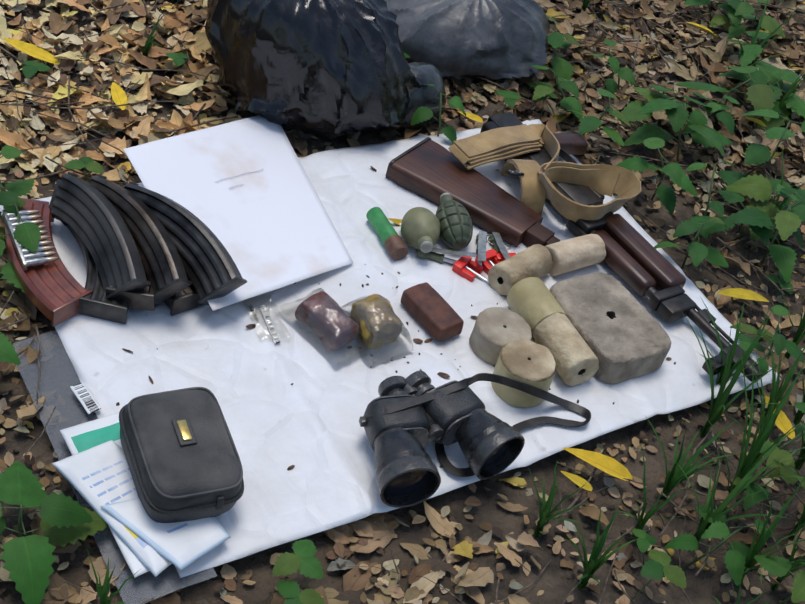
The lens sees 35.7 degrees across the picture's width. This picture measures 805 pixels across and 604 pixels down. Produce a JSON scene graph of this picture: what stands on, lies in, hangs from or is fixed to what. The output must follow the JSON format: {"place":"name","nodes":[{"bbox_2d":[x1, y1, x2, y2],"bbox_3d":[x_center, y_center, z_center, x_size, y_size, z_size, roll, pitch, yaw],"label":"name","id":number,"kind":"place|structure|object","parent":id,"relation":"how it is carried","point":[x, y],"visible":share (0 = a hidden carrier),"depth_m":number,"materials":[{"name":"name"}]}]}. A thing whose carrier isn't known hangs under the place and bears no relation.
{"place":"outdoors","nodes":[
{"label":"outdoors","id":0,"kind":"place"},
{"bbox_2d":[0,0,804,603],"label":"ground","id":1,"kind":"structure","parent":0,"point":[702,586],"depth_m":1.65,"materials":[{"name":"soil"}]},
{"bbox_2d":[12,330,216,603],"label":"sheet backing","id":2,"kind":"object","parent":1,"relation":"on","point":[58,376],"visible":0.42,"depth_m":1.52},
{"bbox_2d":[205,0,420,139],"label":"black plastic bag","id":3,"kind":"object","parent":1,"relation":"on","point":[327,69],"visible":1,"depth_m":1.98,"materials":[{"name":"black plastic"}]},
{"bbox_2d":[0,119,780,577],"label":"sheet","id":4,"kind":"object","parent":1,"relation":"on","point":[306,423],"visible":0.35,"depth_m":1.68,"materials":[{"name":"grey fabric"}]},
{"bbox_2d":[5,198,92,326],"bbox_3d":[-0.481,-0.060,1.679,0.089,0.029,0.233,-13,50,-30],"label":"rifle magazine","id":5,"kind":"object","parent":4,"relation":"on","point":[54,291],"visible":0.56,"depth_m":1.63,"materials":[{"name":"brown plastic"}]},
{"bbox_2d":[2,210,59,270],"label":"rifle cartridges","id":6,"kind":"object","parent":5,"relation":"on","point":[29,258],"visible":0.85,"depth_m":1.66,"materials":[{"name":"metal"}]},
{"bbox_2d":[70,382,100,414],"bbox_3d":[-0.388,0.118,1.535,0.019,0.004,0.048,-20,53,-34],"label":"barcode label","id":7,"kind":"object","parent":4,"relation":"on","point":[85,397],"visible":1,"depth_m":1.53,"materials":[{"name":"white paper"}]},
{"bbox_2d":[61,221,128,323],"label":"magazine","id":8,"kind":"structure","parent":4,"relation":"on","point":[96,303],"depth_m":1.63,"materials":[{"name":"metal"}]},
{"bbox_2d":[106,184,154,310],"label":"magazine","id":9,"kind":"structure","parent":8,"relation":"on","point":[144,299],"depth_m":1.63,"materials":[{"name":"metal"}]},
{"bbox_2d":[49,172,150,298],"bbox_3d":[-0.409,-0.088,1.680,0.060,0.084,0.235,-16,51,-32],"label":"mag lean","id":10,"kind":"object","parent":9,"relation":"on","point":[88,213],"visible":0.98,"depth_m":1.66,"materials":[{"name":"metal"}]},
{"bbox_2d":[60,412,149,577],"bbox_3d":[-0.315,0.216,1.452,0.094,0.008,0.230,-13,50,-30],"label":"green dressing packet","id":11,"kind":"object","parent":4,"relation":"on","point":[78,438],"visible":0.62,"depth_m":1.49},
{"bbox_2d":[52,440,171,576],"bbox_3d":[-0.309,0.226,1.433,0.085,0.011,0.195,-29,58,-39],"label":"packet","id":12,"kind":"object","parent":4,"relation":"on","point":[97,476],"visible":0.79,"depth_m":1.43},
{"bbox_2d":[100,498,230,569],"bbox_3d":[-0.262,0.254,1.407,0.121,0.008,0.112,-13,50,-30],"label":"pale dressing packet","id":13,"kind":"object","parent":12,"relation":"on","point":[181,545],"visible":0.69,"depth_m":1.40},
{"bbox_2d":[88,174,191,303],"bbox_3d":[-0.363,-0.086,1.684,0.062,0.084,0.235,-20,53,-34],"label":"magazine","id":14,"kind":"object","parent":4,"relation":"on","point":[165,272],"visible":0.75,"depth_m":1.65,"materials":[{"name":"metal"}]},
{"bbox_2d":[119,387,243,522],"bbox_3d":[-0.257,0.174,1.450,0.118,0.074,0.172,-7,47,-25],"label":"zippered case","id":15,"kind":"object","parent":4,"relation":"on","point":[181,455],"visible":1,"depth_m":1.42,"materials":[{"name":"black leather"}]},
{"bbox_2d":[165,276,204,315],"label":"magazine","id":16,"kind":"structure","parent":4,"relation":"on","point":[186,299],"depth_m":1.67,"materials":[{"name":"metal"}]},
{"bbox_2d":[124,115,353,310],"bbox_3d":[-0.229,-0.159,1.843,0.300,0.054,0.425,-13,50,-30],"label":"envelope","id":17,"kind":"object","parent":4,"relation":"on","point":[270,226],"visible":0.85,"depth_m":1.84,"materials":[{"name":"paper"}]},
{"bbox_2d":[124,182,246,304],"bbox_3d":[-0.307,-0.081,1.697,0.235,0.081,0.067,39,46,23],"label":"magazine","id":18,"kind":"object","parent":17,"relation":"on","point":[211,268],"visible":0.69,"depth_m":1.67,"materials":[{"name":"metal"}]},
{"bbox_2d":[248,304,259,324],"bbox_3d":[-0.202,0.017,1.704,0.010,0.003,0.040,-13,50,-30],"label":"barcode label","id":19,"kind":"object","parent":4,"relation":"on","point":[253,313],"visible":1,"depth_m":1.70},
{"bbox_2d":[246,295,288,338],"bbox_3d":[-0.186,0.018,1.702,0.045,0.007,0.088,-8,47,-25],"label":"plastic bag","id":20,"kind":"object","parent":4,"relation":"on","point":[263,319],"visible":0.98,"depth_m":1.70,"materials":[{"name":"white"}]},
{"bbox_2d":[260,307,280,343],"bbox_3d":[-0.179,0.032,1.696,0.010,0.004,0.069,-7,47,-24],"label":"metal strip","id":21,"kind":"object","parent":4,"relation":"on","point":[270,327],"visible":1,"depth_m":1.69,"materials":[{"name":"silver metal"}]},
{"bbox_2d":[279,288,371,363],"bbox_3d":[-0.101,0.021,1.702,0.070,0.040,0.132,-26,56,-37],"label":"plastic bag","id":22,"kind":"object","parent":4,"relation":"on","point":[318,290],"depth_m":1.69,"materials":[{"name":"clear plastic"}]},
{"bbox_2d":[295,291,358,350],"bbox_3d":[-0.102,0.026,1.705,0.055,0.033,0.088,-26,56,-37],"label":"wrapped block","id":23,"kind":"object","parent":4,"relation":"on","point":[310,311],"visible":0.73,"depth_m":1.69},
{"bbox_2d":[349,294,401,348],"bbox_3d":[-0.037,0.026,1.716,0.063,0.047,0.077,-16,51,-31],"label":"wrapped package","id":24,"kind":"object","parent":4,"relation":"on","point":[363,328],"visible":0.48,"depth_m":1.70},
{"bbox_2d":[341,294,413,361],"bbox_3d":[-0.036,0.023,1.713,0.074,0.052,0.109,-16,51,-31],"label":"plastic bag","id":25,"kind":"object","parent":4,"relation":"on","point":[405,333],"visible":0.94,"depth_m":1.70,"materials":[{"name":"clear plastic"}]},
{"bbox_2d":[366,207,407,259],"bbox_3d":[-0.023,-0.103,1.878,0.028,0.028,0.098,-10,48,-27],"label":"flare cartridge","id":26,"kind":"object","parent":4,"relation":"on","point":[396,247],"visible":1,"depth_m":1.86,"materials":[{"name":"green plastic"}]},
{"bbox_2d":[116,166,675,469],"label":"dirt crumbs","id":27,"kind":"object","parent":4,"relation":"on","point":[428,340],"visible":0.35,"depth_m":1.71,"materials":[{"name":"brown soil"}]},
{"bbox_2d":[401,207,439,252],"bbox_3d":[0.031,-0.106,1.874,0.061,0.060,0.089,-13,50,-30],"label":"hand grenade","id":28,"kind":"object","parent":4,"relation":"on","point":[420,228],"visible":1,"depth_m":1.85,"materials":[{"name":"metal"}]},
{"bbox_2d":[401,282,463,340],"bbox_3d":[0.042,0.013,1.769,0.048,0.028,0.092,-20,53,-34],"label":"explosive block","id":29,"kind":"object","parent":4,"relation":"on","point":[431,311],"visible":1,"depth_m":1.76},
{"bbox_2d":[416,247,475,265],"bbox_3d":[0.065,-0.077,1.873,0.090,0.032,0.038,14,42,-3],"label":"grenade fuze","id":30,"kind":"object","parent":4,"relation":"on","point":[433,255],"visible":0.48,"depth_m":1.86,"materials":[{"name":"metal"}]},
{"bbox_2d":[435,193,472,249],"bbox_3d":[0.075,-0.122,1.908,0.058,0.056,0.099,-13,50,-30],"label":"hand grenade","id":31,"kind":"object","parent":4,"relation":"on","point":[456,225],"visible":0.85,"depth_m":1.88,"materials":[{"name":"metal"}]},
{"bbox_2d":[452,256,489,284],"bbox_3d":[0.113,-0.042,1.862,0.072,0.016,0.034,31,43,15],"label":"red holder","id":32,"kind":"object","parent":4,"relation":"on","point":[471,270],"visible":0.96,"depth_m":1.86,"materials":[{"name":"plastic"}]},
{"bbox_2d":[359,371,590,507],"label":"binoculars","id":33,"kind":"object","parent":4,"relation":"on","point":[402,421],"visible":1,"depth_m":1.55,"materials":[{"name":"black paint"}]},
{"bbox_2d":[476,231,495,264],"bbox_3d":[0.130,-0.078,1.895,0.038,0.032,0.090,12,42,-5],"label":"grenade fuze lever","id":34,"kind":"object","parent":4,"relation":"on","point":[481,239],"visible":1,"depth_m":1.90,"materials":[{"name":"metal"}]},
{"bbox_2d":[475,249,501,274],"bbox_3d":[0.144,-0.048,1.879,0.034,0.016,0.072,-19,53,-33],"label":"red holder","id":35,"kind":"object","parent":4,"relation":"on","point":[490,262],"visible":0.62,"depth_m":1.89,"materials":[{"name":"plastic"}]},
{"bbox_2d":[488,232,511,259],"bbox_3d":[0.160,-0.077,1.904,0.038,0.032,0.090,0,44,-18],"label":"grenade fuze lever","id":36,"kind":"object","parent":4,"relation":"on","point":[496,239],"visible":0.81,"depth_m":1.91,"materials":[{"name":"metal"}]},
{"bbox_2d":[496,253,515,263],"bbox_3d":[0.164,-0.044,1.881,0.034,0.016,0.072,-2,45,-20],"label":"red holder","id":37,"kind":"object","parent":4,"relation":"on","point":[499,257],"visible":0.08,"depth_m":1.89,"materials":[{"name":"plastic"}]},
{"bbox_2d":[469,234,605,407],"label":"explosive charges","id":38,"kind":"object","parent":4,"relation":"on","point":[501,341],"visible":1,"depth_m":1.74,"materials":[{"name":"yellow paper"}]},
{"bbox_2d":[448,124,640,221],"bbox_3d":[0.223,-0.203,2.015,0.246,0.083,0.236,-13,50,-30],"label":"rifle sling","id":39,"kind":"object","parent":4,"relation":"on","point":[538,188],"visible":0.98,"depth_m":2.01,"materials":[{"name":"beige fabric"}]},
{"bbox_2d":[549,272,670,384],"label":"explosive block","id":40,"kind":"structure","parent":4,"relation":"on","point":[619,328],"depth_m":1.78,"materials":[{"name":"beige"}]},
{"bbox_2d":[480,112,764,382],"bbox_3d":[0.362,-0.108,1.992,0.182,0.038,0.646,-17,52,-32],"label":"rifle","id":41,"kind":"object","parent":4,"relation":"on","point":[637,262],"visible":0.5,"depth_m":1.93,"materials":[{"name":"wood"}]},
{"bbox_2d":[385,137,559,246],"bbox_3d":[0.121,-0.158,1.974,0.287,0.036,0.115,34,44,19],"label":"rifle stock","id":42,"kind":"object","parent":41,"relation":"attached to","point":[429,169],"visible":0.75,"depth_m":1.96,"materials":[{"name":"brown wood"}]},
{"bbox_2d":[0,0,804,603],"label":"leaf litter","id":43,"kind":"object","parent":1,"relation":"on","point":[374,532],"visible":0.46,"depth_m":2.04,"materials":[{"name":"brown plant"}]},
{"bbox_2d":[0,0,804,603],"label":"twigs","id":44,"kind":"object","parent":43,"relation":"on","point":[68,104],"visible":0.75,"depth_m":2.01,"materials":[{"name":"brown wood"}]},
{"bbox_2d":[0,0,804,603],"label":"undergrowth","id":45,"kind":"object","parent":43,"relation":"on","point":[30,560],"depth_m":1.75,"materials":[{"name":"green plant"}]},
{"bbox_2d":[385,0,549,80],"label":"plastic bag","id":46,"kind":"object","parent":43,"relation":"on","point":[491,39],"visible":0.92,"depth_m":2.25,"materials":[{"name":"black plastic"}]},
{"bbox_2d":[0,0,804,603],"bbox_3d":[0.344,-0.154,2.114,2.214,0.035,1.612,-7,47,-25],"label":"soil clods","id":47,"kind":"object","parent":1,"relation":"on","point":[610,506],"visible":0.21,"depth_m":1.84,"materials":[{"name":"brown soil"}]},
{"bbox_2d":[399,62,445,129],"bbox_3d":[0.013,-0.360,2.146,0.133,0.107,0.110,-13,50,-30],"label":"garbage bag","id":48,"kind":"object","parent":1,"relation":"on","point":[425,94],"visible":0.46,"depth_m":2.12,"materials":[{"name":"black plastic"}]}
]}

